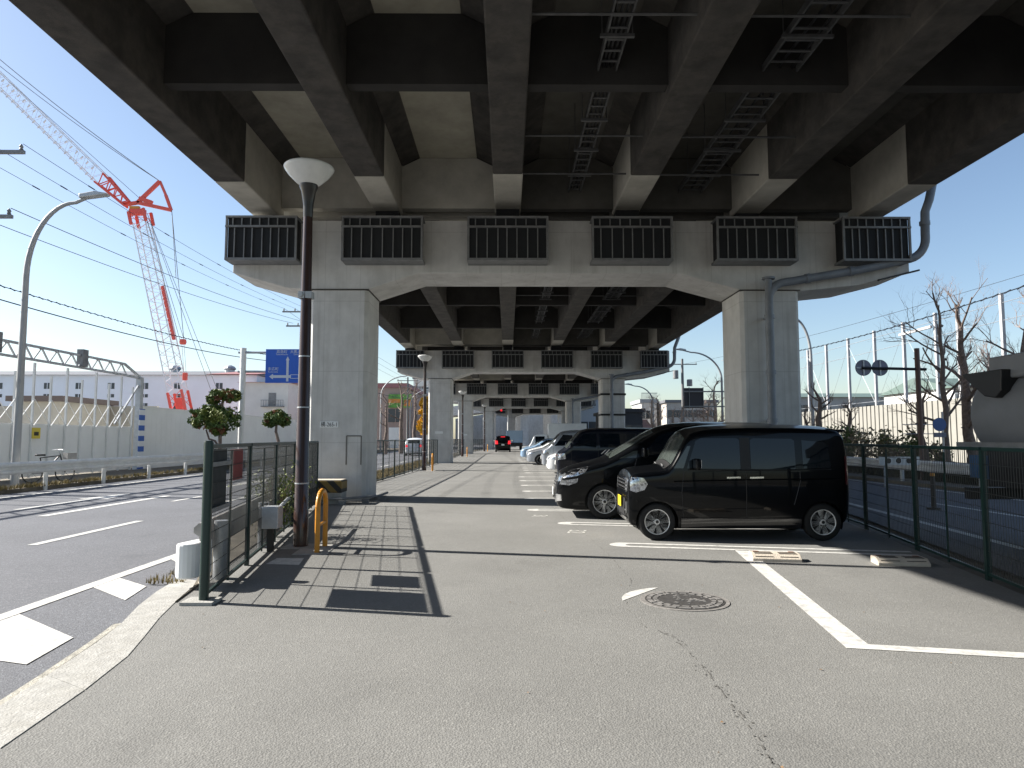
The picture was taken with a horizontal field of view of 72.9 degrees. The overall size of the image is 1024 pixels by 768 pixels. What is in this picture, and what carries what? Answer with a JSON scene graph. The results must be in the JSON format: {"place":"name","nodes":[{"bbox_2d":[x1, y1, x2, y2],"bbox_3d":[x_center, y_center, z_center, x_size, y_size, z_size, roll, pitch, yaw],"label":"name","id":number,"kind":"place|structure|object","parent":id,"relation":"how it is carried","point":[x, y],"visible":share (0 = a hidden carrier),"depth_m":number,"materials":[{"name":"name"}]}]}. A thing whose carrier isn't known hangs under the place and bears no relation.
{"place":"outdoors","nodes":[
{"label":"outdoors","id":0,"kind":"place"},
{"bbox_2d":[5,396,118,425],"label":"site shed","id":1,"kind":"structure","parent":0,"point":[58,401],"depth_m":32.08,"materials":[{"name":"brown"}]},
{"bbox_2d":[0,332,144,478],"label":"folding gate","id":2,"kind":"structure","parent":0,"point":[83,441],"depth_m":28.28,"materials":[{"name":"metal"}]},
{"bbox_2d":[0,365,264,413],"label":"warehouse","id":3,"kind":"structure","parent":0,"point":[155,392],"depth_m":119.94,"materials":[{"name":"grey"}]},
{"bbox_2d":[0,448,403,494],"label":"verge","id":4,"kind":"structure","parent":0,"point":[6,482],"depth_m":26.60,"materials":[{"name":"green plant"}]},
{"bbox_2d":[0,144,25,218],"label":"utility pole","id":5,"kind":"object","parent":4,"relation":"on","point":[21,150],"visible":1,"depth_m":20.46,"materials":[{"name":"metal"}]},
{"bbox_2d":[21,449,76,482],"bbox_3d":[-15.336,2.715,22.977,0.613,1.091,1.684,-2,-5,28],"label":"bicycle","id":6,"kind":"object","parent":4,"relation":"on","point":[69,455],"visible":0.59,"depth_m":23.28,"materials":[{"name":"black metal"}]},
{"bbox_2d":[10,191,110,485],"bbox_3d":[-13.734,-1.328,21.084,2.519,9.260,0.280,0,-4,0],"label":"streetlight","id":7,"kind":"object","parent":4,"relation":"on","point":[18,418],"visible":0.98,"depth_m":21.04,"materials":[{"name":"metal"}]},
{"bbox_2d":[187,388,241,448],"bbox_3d":[-14.587,2.163,33.994,2.686,3.971,1.953,0,-4,0],"label":"topiary tree","id":8,"kind":"object","parent":4,"relation":"on","point":[213,417],"visible":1,"depth_m":33.85,"materials":[{"name":"green plant"}]},
{"bbox_2d":[143,406,296,468],"bbox_3d":[-17.910,4.853,62.401,0.110,3.000,58.996,0,-4,0],"label":"site hoarding","id":9,"kind":"object","parent":4,"relation":"on","point":[168,431],"visible":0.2,"depth_m":37.53,"materials":[{"name":"white paint"}]},
{"bbox_2d":[237,348,298,453],"bbox_3d":[-12.151,1.271,35.929,4.200,6.300,0.314,0,-4,0],"label":"direction sign","id":10,"kind":"object","parent":4,"relation":"on","point":[282,365],"visible":0.82,"depth_m":35.95,"materials":[{"name":"blue metal"}]},
{"bbox_2d":[262,408,291,441],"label":"topiary tree","id":11,"kind":"object","parent":4,"relation":"on","point":[277,418],"visible":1,"depth_m":43.59,"materials":[{"name":"green plant"}]},
{"bbox_2d":[282,309,299,326],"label":"utility pole","id":12,"kind":"object","parent":4,"relation":"on","point":[294,311],"visible":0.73,"depth_m":50.42,"materials":[{"name":"metal"}]},
{"bbox_2d":[0,299,265,360],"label":"overhead cable","id":13,"kind":"object","parent":12,"relation":"attached to","point":[118,331],"visible":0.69,"depth_m":26.79,"materials":[{"name":"black plastic"}]},
{"bbox_2d":[0,285,265,354],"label":"overhead cable","id":14,"kind":"object","parent":12,"relation":"attached to","point":[115,319],"visible":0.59,"depth_m":26.70,"materials":[{"name":"black plastic"}]},
{"bbox_2d":[377,383,427,448],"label":"brown building","id":15,"kind":"structure","parent":4,"relation":"on","point":[391,389],"depth_m":104.83,"materials":[{"name":"red"}]},
{"bbox_2d":[0,444,494,699],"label":"road","id":16,"kind":"structure","parent":0,"point":[163,528],"depth_m":10.00,"materials":[{"name":"grey asphalt"}]},
{"bbox_2d":[0,623,120,704],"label":"gutter","id":17,"kind":"object","parent":16,"relation":"on","point":[55,666],"visible":1,"depth_m":4.79,"materials":[{"name":"grey concrete"}]},
{"bbox_2d":[0,558,175,663],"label":"zebra patch","id":18,"kind":"object","parent":16,"relation":"on","point":[24,640],"visible":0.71,"depth_m":5.51,"materials":[{"name":"paint"}]},
{"bbox_2d":[0,450,289,489],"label":"guardrail","id":19,"kind":"object","parent":16,"relation":"on","point":[16,468],"visible":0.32,"depth_m":23.63,"materials":[{"name":"white metal"}]},
{"bbox_2d":[0,452,454,619],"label":"road edge line","id":20,"kind":"object","parent":16,"relation":"on","point":[58,596],"depth_m":7.19,"materials":[{"name":"paint"}]},
{"bbox_2d":[29,456,427,544],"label":"lane dashes","id":21,"kind":"object","parent":16,"relation":"on","point":[56,539],"visible":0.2,"depth_m":11.55,"materials":[{"name":"paint"}]},
{"bbox_2d":[388,380,417,453],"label":"bare tree","id":22,"kind":"object","parent":16,"relation":"on","point":[401,429],"visible":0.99,"depth_m":67.76,"materials":[{"name":"brown plant"}]},
{"bbox_2d":[416,396,427,434],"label":"autumn tree","id":23,"kind":"object","parent":16,"relation":"on","point":[419,426],"visible":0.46,"depth_m":99.31,"materials":[{"name":"yellow plant"}]},
{"bbox_2d":[453,406,550,444],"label":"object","id":24,"kind":"structure","parent":16,"relation":"on","point":[546,419],"depth_m":170.03,"materials":[{"name":"concrete"}]},
{"bbox_2d":[175,453,458,601],"bbox_3d":[-5.142,4.741,40.587,2.072,0.020,68.286,0,-4,-2],"label":"median strip","id":25,"kind":"object","parent":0,"point":[196,584],"visible":0.13,"depth_m":9.74,"materials":[{"name":"soil"}]},
{"bbox_2d":[251,460,316,531],"bbox_3d":[-3.861,1.837,11.078,1.249,1.252,1.207,3,-5,-31],"label":"weed","id":26,"kind":"object","parent":25,"relation":"on","point":[283,495],"visible":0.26,"depth_m":11.03,"materials":[{"name":"green plant"}]},
{"bbox_2d":[0,445,1023,767],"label":"parking lot","id":27,"kind":"structure","parent":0,"point":[466,611],"depth_m":4.94,"materials":[{"name":"grey asphalt"}]},
{"bbox_2d":[0,579,195,748],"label":"kerb","id":28,"kind":"structure","parent":27,"relation":"on","point":[25,710],"depth_m":4.65,"materials":[{"name":"concrete"}]},
{"bbox_2d":[179,597,222,605],"bbox_3d":[-2.951,2.073,6.585,0.300,0.050,0.250,0,-4,0],"label":"post footing","id":29,"kind":"object","parent":27,"relation":"on","point":[196,601],"visible":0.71,"depth_m":6.51,"materials":[{"name":"concrete"}]},
{"bbox_2d":[175,494,289,582],"bbox_3d":[-4.089,2.197,12.118,0.457,0.670,10.017,1,-5,-9],"label":"guardrail","id":30,"kind":"object","parent":27,"relation":"on","point":[187,559],"visible":0.38,"depth_m":7.29,"materials":[{"name":"metal"}]},
{"bbox_2d":[199,441,318,600],"bbox_3d":[-3.755,1.709,11.498,0.090,1.565,9.956,1,-5,-10],"label":"fence","id":31,"kind":"object","parent":27,"relation":"on","point":[234,513],"visible":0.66,"depth_m":8.22,"materials":[{"name":"green metal"}]},
{"bbox_2d":[212,448,231,512],"bbox_3d":[-3.022,0.985,7.157,0.065,0.630,0.798,1,-5,-10],"label":"notice board","id":32,"kind":"object","parent":31,"relation":"attached to","point":[221,506],"visible":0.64,"depth_m":7.21,"materials":[{"name":"grey metal"}]},
{"bbox_2d":[259,495,293,551],"bbox_3d":[-3.438,2.099,10.844,0.274,0.665,2.734,0,-4,-4],"label":"junction box","id":33,"kind":"object","parent":27,"relation":"on","point":[272,517],"visible":0.77,"depth_m":9.52,"materials":[{"name":"metal"}]},
{"bbox_2d":[280,158,334,548],"bbox_3d":[-3.053,-0.472,10.220,0.740,5.695,0.740,0,-4,0],"label":"street lamp","id":34,"kind":"object","parent":27,"relation":"on","point":[309,176],"visible":1,"depth_m":10.14,"materials":[{"name":"metal"}]},
{"bbox_2d":[292,488,337,554],"bbox_3d":[-2.751,1.923,9.758,0.460,0.906,0.840,0,-4,-4],"label":"hoop barrier","id":35,"kind":"object","parent":27,"relation":"on","point":[324,548],"visible":0.94,"depth_m":9.58,"materials":[{"name":"yellow metal"}]},
{"bbox_2d":[318,479,346,503],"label":"concrete block","id":36,"kind":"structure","parent":27,"relation":"on","point":[335,488],"depth_m":16.45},
{"bbox_2d":[321,492,388,504],"bbox_3d":[-3.763,2.811,17.008,0.744,0.170,2.455,-4,-6,39],"label":"kerb","id":37,"kind":"object","parent":27,"relation":"on","point":[342,500],"visible":0.73,"depth_m":16.71,"materials":[{"name":"grey concrete"}]},
{"bbox_2d":[376,439,437,481],"bbox_3d":[-4.742,3.281,31.309,0.205,1.530,24.265,0,-4,1],"label":"fence","id":38,"kind":"object","parent":27,"relation":"on","point":[416,463],"visible":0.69,"depth_m":30.47,"materials":[{"name":"metal"}]},
{"bbox_2d":[418,355,432,470],"bbox_3d":[-4.290,1.399,34.069,0.740,5.695,0.740,0,-4,0],"label":"street lamp","id":39,"kind":"object","parent":27,"relation":"on","point":[424,359],"visible":1,"depth_m":33.98,"materials":[{"name":"metal"}]},
{"bbox_2d":[418,388,560,444],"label":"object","id":40,"kind":"structure","parent":27,"relation":"on","point":[524,423],"depth_m":155.79,"materials":[{"name":"concrete"}]},
{"bbox_2d":[493,435,512,451],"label":"parked minivan","id":41,"kind":"object","parent":27,"relation":"on","point":[502,442],"visible":1,"depth_m":79.10,"materials":[{"name":"black metal"}]},
{"bbox_2d":[506,431,522,449],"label":"queued truck","id":42,"kind":"object","parent":27,"relation":"on","point":[516,437],"visible":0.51,"depth_m":92.84,"materials":[{"name":"white"}]},
{"bbox_2d":[453,380,597,453],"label":"viaduct pier","id":43,"kind":"structure","parent":27,"relation":"on","point":[571,395],"depth_m":70.47,"materials":[{"name":"concrete"}]},
{"bbox_2d":[454,380,595,382],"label":"viaduct span","id":44,"kind":"object","parent":43,"relation":"on","point":[525,381],"visible":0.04,"depth_m":77.86,"materials":[{"name":"concrete"}]},
{"bbox_2d":[496,409,560,446],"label":"viaduct pier","id":45,"kind":"structure","parent":27,"relation":"on","point":[514,414],"depth_m":123.66,"materials":[{"name":"concrete"}]},
{"bbox_2d":[473,398,595,449],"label":"viaduct pier","id":46,"kind":"structure","parent":27,"relation":"on","point":[494,405],"depth_m":96.93,"materials":[{"name":"concrete"}]},
{"bbox_2d":[396,336,680,462],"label":"viaduct pier","id":47,"kind":"structure","parent":27,"relation":"on","point":[611,372],"depth_m":44.02,"materials":[{"name":"concrete"}]},
{"bbox_2d":[416,345,648,381],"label":"viaduct span","id":48,"kind":"object","parent":47,"relation":"on","point":[565,377],"visible":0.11,"depth_m":51.68,"materials":[{"name":"concrete"}]},
{"bbox_2d":[528,423,586,446],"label":"box truck","id":49,"kind":"object","parent":27,"relation":"on","point":[554,430],"visible":0.3,"depth_m":55.38,"materials":[{"name":"white metal"}]},
{"bbox_2d":[541,430,579,465],"bbox_3d":[3.833,3.352,35.471,4.725,1.980,2.229,0,-4,0],"label":"parked van","id":50,"kind":"object","parent":27,"relation":"on","point":[558,442],"visible":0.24,"depth_m":34.68,"materials":[{"name":"silver metal"}]},
{"bbox_2d":[224,185,936,500],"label":"viaduct pier","id":51,"kind":"structure","parent":27,"relation":"on","point":[757,276],"depth_m":17.63,"materials":[{"name":"concrete"}]},
{"bbox_2d":[9,0,1023,216],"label":"viaduct span","id":52,"kind":"object","parent":51,"relation":"on","point":[447,103],"visible":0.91,"depth_m":12.28,"materials":[{"name":"concrete"}]},
{"bbox_2d":[525,134,642,136],"bbox_3d":[1.515,-5.104,14.252,2.500,0.038,0.044,0,-4,0],"label":"conduit","id":53,"kind":"object","parent":52,"relation":"attached to","point":[539,135],"visible":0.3,"depth_m":14.24,"materials":[{"name":"metal"}]},
{"bbox_2d":[568,0,637,192],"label":"cable tray","id":54,"kind":"object","parent":52,"relation":"hanging from","point":[608,36],"visible":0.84,"depth_m":13.03,"materials":[{"name":"metal"}]},
{"bbox_2d":[532,12,697,15],"bbox_3d":[1.540,-5.425,10.165,2.500,0.038,0.044,0,-4,0],"label":"conduit","id":55,"kind":"object","parent":52,"relation":"attached to","point":[614,14],"visible":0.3,"depth_m":10.15,"materials":[{"name":"metal"}]},
{"bbox_2d":[682,136,794,137],"bbox_3d":[4.640,-5.082,14.270,2.450,0.038,0.044,0,-4,0],"label":"conduit","id":56,"kind":"object","parent":52,"relation":"attached to","point":[738,136],"visible":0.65,"depth_m":14.25,"materials":[{"name":"metal"}]},
{"bbox_2d":[678,0,853,192],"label":"cable tray","id":57,"kind":"object","parent":52,"relation":"hanging from","point":[814,39],"visible":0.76,"depth_m":13.09,"materials":[{"name":"metal"}]},
{"bbox_2d":[751,14,910,17],"bbox_3d":[4.665,-5.403,10.183,2.450,0.038,0.044,0,-4,0],"label":"conduit","id":58,"kind":"object","parent":52,"relation":"attached to","point":[820,16],"visible":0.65,"depth_m":10.17,"materials":[{"name":"metal"}]},
{"bbox_2d":[284,165,847,348],"bbox_3d":[1.406,-4.576,32.015,18.640,2.654,26.460,0,-4,0],"label":"viaduct span","id":59,"kind":"object","parent":51,"relation":"on","point":[656,317],"visible":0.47,"depth_m":35.23,"materials":[{"name":"concrete"}]},
{"bbox_2d":[531,220,572,338],"bbox_3d":[1.526,-4.351,31.998,0.540,1.105,24.900,0,-4,0],"label":"cable tray","id":60,"kind":"object","parent":59,"relation":"hanging from","point":[538,316],"visible":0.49,"depth_m":35.12,"materials":[{"name":"metal"}]},
{"bbox_2d":[577,287,626,338],"bbox_3d":[4.526,-4.349,32.017,0.820,1.105,24.900,0,-4,0],"label":"cable tray","id":61,"kind":"object","parent":59,"relation":"hanging from","point":[602,310],"visible":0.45,"depth_m":34.46,"materials":[{"name":"metal"}]},
{"bbox_2d":[555,428,650,471],"bbox_3d":[4.081,2.750,27.796,4.725,1.980,2.229,0,-4,0],"label":"parked van","id":62,"kind":"object","parent":27,"relation":"on","point":[585,445],"visible":0.41,"depth_m":27.01,"materials":[{"name":"black metal"}]},
{"bbox_2d":[552,422,766,518],"bbox_3d":[3.297,1.733,14.325,4.910,1.900,2.364,0,-4,1],"label":"parked minivan","id":63,"kind":"object","parent":27,"relation":"on","point":[591,485],"visible":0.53,"depth_m":13.49,"materials":[{"name":"black metal"}]},
{"bbox_2d":[640,591,729,611],"bbox_3d":[1.658,2.078,6.668,0.840,0.013,0.840,0,-4,0],"label":"manhole cover","id":64,"kind":"object","parent":27,"relation":"on","point":[691,601],"visible":1,"depth_m":6.61,"materials":[{"name":"metal"}]},
{"bbox_2d":[516,454,918,555],"bbox_3d":[2.726,4.852,41.990,5.133,0.001,65.857,0,-4,0],"label":"parking bay line","id":65,"kind":"object","parent":27,"relation":"on","point":[612,544],"visible":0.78,"depth_m":9.99,"materials":[{"name":"paint"}]},
{"bbox_2d":[616,424,848,540],"bbox_3d":[3.479,1.554,11.340,3.446,1.790,1.928,0,-4,1],"label":"parked van","id":66,"kind":"object","parent":27,"relation":"on","point":[757,476],"visible":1,"depth_m":10.62,"materials":[{"name":"black metal"}]},
{"bbox_2d":[749,551,801,562],"bbox_3d":[3.374,2.212,8.895,0.600,0.096,0.270,-1,-5,9],"label":"wheel stop","id":67,"kind":"object","parent":27,"relation":"on","point":[773,556],"visible":1,"depth_m":8.80,"materials":[{"name":"concrete"}]},
{"bbox_2d":[735,550,1023,657],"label":"parking corner line","id":68,"kind":"object","parent":27,"relation":"on","point":[841,633],"visible":1,"depth_m":5.74,"materials":[{"name":"paint"}]},
{"bbox_2d":[871,555,930,566],"bbox_3d":[4.806,2.187,8.585,0.600,0.096,0.270,-1,-5,9],"label":"wheel stop","id":69,"kind":"object","parent":27,"relation":"on","point":[906,561],"visible":1,"depth_m":8.50,"materials":[{"name":"concrete"}]},
{"bbox_2d":[844,444,1023,589],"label":"fence","id":70,"kind":"object","parent":27,"relation":"on","point":[869,503],"visible":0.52,"depth_m":8.84,"materials":[{"name":"metal"}]},
{"bbox_2d":[0,0,1023,438],"label":"sky","id":71,"kind":"structure","parent":0,"point":[977,212],"materials":[{"name":"blue"}]},
{"bbox_2d":[630,393,658,426],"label":"rooftop house","id":72,"kind":"structure","parent":0,"point":[640,403],"depth_m":130.17,"materials":[{"name":"grey"}]},
{"bbox_2d":[657,400,718,424],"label":"cream block","id":73,"kind":"structure","parent":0,"point":[668,408],"depth_m":125.14,"materials":[{"name":"grey"}]},
{"bbox_2d":[386,442,1023,594],"bbox_3d":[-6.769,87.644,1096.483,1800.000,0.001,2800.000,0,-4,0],"label":"ground","id":74,"kind":"structure","parent":0,"point":[982,575],"depth_m":9.31,"materials":[{"name":"grey asphalt"}]},
{"bbox_2d":[455,414,557,443],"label":"retaining wall","id":75,"kind":"structure","parent":74,"relation":"on","point":[535,424],"depth_m":185.66,"materials":[{"name":"concrete"}]},
{"bbox_2d":[593,408,645,427],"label":"dark building","id":76,"kind":"structure","parent":74,"relation":"on","point":[633,418],"depth_m":80.00,"materials":[{"name":"grey"}]},
{"bbox_2d":[800,293,1023,411],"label":"ball net","id":77,"kind":"object","parent":74,"relation":"on","point":[1002,319],"visible":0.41,"depth_m":53.24,"materials":[{"name":"paint"}]},
{"bbox_2d":[801,393,883,411],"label":"hall","id":78,"kind":"structure","parent":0,"point":[839,398],"depth_m":150.64,"materials":[{"name":"grey"}]},
{"bbox_2d":[721,285,1023,360],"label":"overhead cable","id":79,"kind":"object","parent":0,"point":[921,318],"visible":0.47,"depth_m":25.84,"materials":[{"name":"metal"}]},
{"bbox_2d":[801,397,979,462],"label":"noise wall","id":80,"kind":"structure","parent":0,"point":[877,417],"depth_m":49.80,"materials":[{"name":"white metal"}]},
{"bbox_2d":[848,472,978,491],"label":"verge","id":81,"kind":"structure","parent":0,"point":[879,479],"depth_m":22.98,"materials":[{"name":"green plant"}]},
{"bbox_2d":[673,359,696,421],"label":"utility pole","id":82,"kind":"object","parent":81,"relation":"on","point":[675,376],"visible":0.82,"depth_m":75.17,"materials":[{"name":"concrete"}]},
{"bbox_2d":[684,388,724,407],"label":"gantry sign","id":83,"kind":"object","parent":81,"relation":"on","point":[693,397],"visible":0.59,"depth_m":50.14,"materials":[{"name":"grey metal"}]},
{"bbox_2d":[699,374,724,421],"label":"bare tree","id":84,"kind":"object","parent":81,"relation":"on","point":[715,418],"visible":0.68,"depth_m":52.66,"materials":[{"name":"brown plant"}]},
{"bbox_2d":[798,319,814,425],"bbox_3d":[16.065,0.294,39.197,2.019,8.860,0.280,0,-4,0],"label":"streetlight","id":85,"kind":"object","parent":81,"relation":"on","point":[811,368],"visible":0.43,"depth_m":39.22,"materials":[{"name":"metal"}]},
{"bbox_2d":[801,382,835,426],"bbox_3d":[14.993,1.972,33.742,1.136,4.332,1.384,4,-6,-43],"label":"bare tree","id":86,"kind":"object","parent":81,"relation":"on","point":[819,418],"visible":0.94,"depth_m":34.04,"materials":[{"name":"brown plant"}]},
{"bbox_2d":[826,424,861,455],"bbox_3d":[14.753,2.845,30.845,1.587,2.157,1.671,0,-4,0],"label":"shrub","id":87,"kind":"object","parent":81,"relation":"on","point":[846,435],"visible":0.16,"depth_m":30.62,"materials":[{"name":"green plant"}]},
{"bbox_2d":[829,399,863,456],"bbox_3d":[15.938,2.374,32.995,1.426,3.440,1.679,-1,-5,17],"label":"bare tree","id":88,"kind":"object","parent":81,"relation":"on","point":[850,419],"visible":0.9,"depth_m":32.97,"materials":[{"name":"brown plant"}]},
{"bbox_2d":[846,423,877,457],"bbox_3d":[15.192,2.777,29.974,1.408,2.158,1.314,0,-4,0],"label":"shrub","id":89,"kind":"object","parent":81,"relation":"on","point":[861,438],"visible":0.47,"depth_m":29.91,"materials":[{"name":"green plant"}]},
{"bbox_2d":[868,425,902,457],"bbox_3d":[15.355,2.717,28.504,1.311,2.046,1.843,0,-4,0],"label":"shrub","id":90,"kind":"object","parent":81,"relation":"on","point":[884,438],"visible":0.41,"depth_m":28.32,"materials":[{"name":"green plant"}]},
{"bbox_2d":[855,348,926,479],"bbox_3d":[13.451,1.125,24.470,2.491,4.800,0.170,0,-4,0],"label":"round sign","id":91,"kind":"object","parent":81,"relation":"on","point":[878,368],"visible":0.97,"depth_m":24.56,"materials":[{"name":"blue"}]},
{"bbox_2d":[893,427,931,457],"bbox_3d":[15.416,2.610,26.429,1.356,1.940,1.419,2,-5,-22],"label":"shrub","id":92,"kind":"object","parent":81,"relation":"on","point":[911,442],"visible":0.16,"depth_m":26.46,"materials":[{"name":"green plant"}]},
{"bbox_2d":[901,383,935,460],"bbox_3d":[15.414,1.739,26.181,1.384,3.625,0.885,0,-4,0],"label":"bare tree","id":93,"kind":"object","parent":81,"relation":"on","point":[924,421],"visible":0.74,"depth_m":26.10,"materials":[{"name":"brown plant"}]},
{"bbox_2d":[847,456,995,486],"bbox_3d":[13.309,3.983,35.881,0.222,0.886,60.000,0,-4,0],"label":"guardrail","id":94,"kind":"object","parent":81,"relation":"on","point":[960,469],"visible":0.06,"depth_m":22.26,"materials":[{"name":"white metal"}]},
{"bbox_2d":[902,412,945,451],"bbox_3d":[14.665,2.240,24.623,1.540,2.500,0.105,0,-4,0],"label":"round sign","id":95,"kind":"object","parent":81,"relation":"on","point":[938,424],"visible":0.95,"depth_m":24.64,"materials":[{"name":"metal"}]},
{"bbox_2d":[867,273,994,461],"bbox_3d":[15.538,-0.294,25.643,4.000,7.573,4.008,-3,-5,33],"label":"bare tree","id":96,"kind":"object","parent":81,"relation":"on","point":[944,393],"visible":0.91,"depth_m":25.29,"materials":[{"name":"brown plant"}]},
{"bbox_2d":[923,261,1009,462],"bbox_3d":[17.144,-0.551,26.434,2.460,8.277,4.187,0,-4,0],"label":"bare tree","id":97,"kind":"object","parent":81,"relation":"on","point":[967,431],"visible":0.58,"depth_m":26.49,"materials":[{"name":"brown plant"}]},
{"bbox_2d":[945,289,1023,362],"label":"bare tree","id":98,"kind":"object","parent":81,"relation":"on","point":[1012,349],"visible":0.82,"depth_m":24.25,"materials":[{"name":"brown plant"}]},
{"bbox_2d":[879,378,975,404],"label":"long building","id":99,"kind":"structure","parent":0,"point":[900,387],"depth_m":81.52,"materials":[{"name":"grey"}]},
{"bbox_2d":[849,479,1023,577],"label":"road","id":100,"kind":"structure","parent":0,"point":[959,549],"depth_m":13.46,"materials":[{"name":"grey asphalt"}]},
{"bbox_2d":[581,400,597,428],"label":"office block","id":101,"kind":"structure","parent":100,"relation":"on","point":[588,418],"depth_m":110.01,"materials":[{"name":"grey"}]},
{"bbox_2d":[849,480,1023,549],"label":"road line","id":102,"kind":"object","parent":100,"relation":"on","point":[994,541],"visible":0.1,"depth_m":12.93,"materials":[{"name":"paint"}]},
{"bbox_2d":[956,352,1023,498],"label":"tank truck","id":103,"kind":"object","parent":100,"relation":"on","point":[997,412],"visible":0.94,"depth_m":10.34,"materials":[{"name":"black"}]},
{"label":"site yard","id":104,"kind":"structure","parent":0,"visible":0},
{"bbox_2d":[0,406,158,467],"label":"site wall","id":105,"kind":"structure","parent":104,"relation":"on","point":[4,418],"depth_m":36.34,"materials":[{"name":"white metal"}]},
{"bbox_2d":[0,60,216,409],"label":"crawler crane","id":106,"kind":"object","parent":104,"relation":"on","point":[179,403],"visible":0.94,"depth_m":111.71,"materials":[{"name":"red metal"}]},
{"bbox_2d":[239,382,297,419],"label":"warehouse","id":107,"kind":"structure","parent":104,"relation":"on","point":[261,398],"depth_m":111.97,"materials":[{"name":"white"}]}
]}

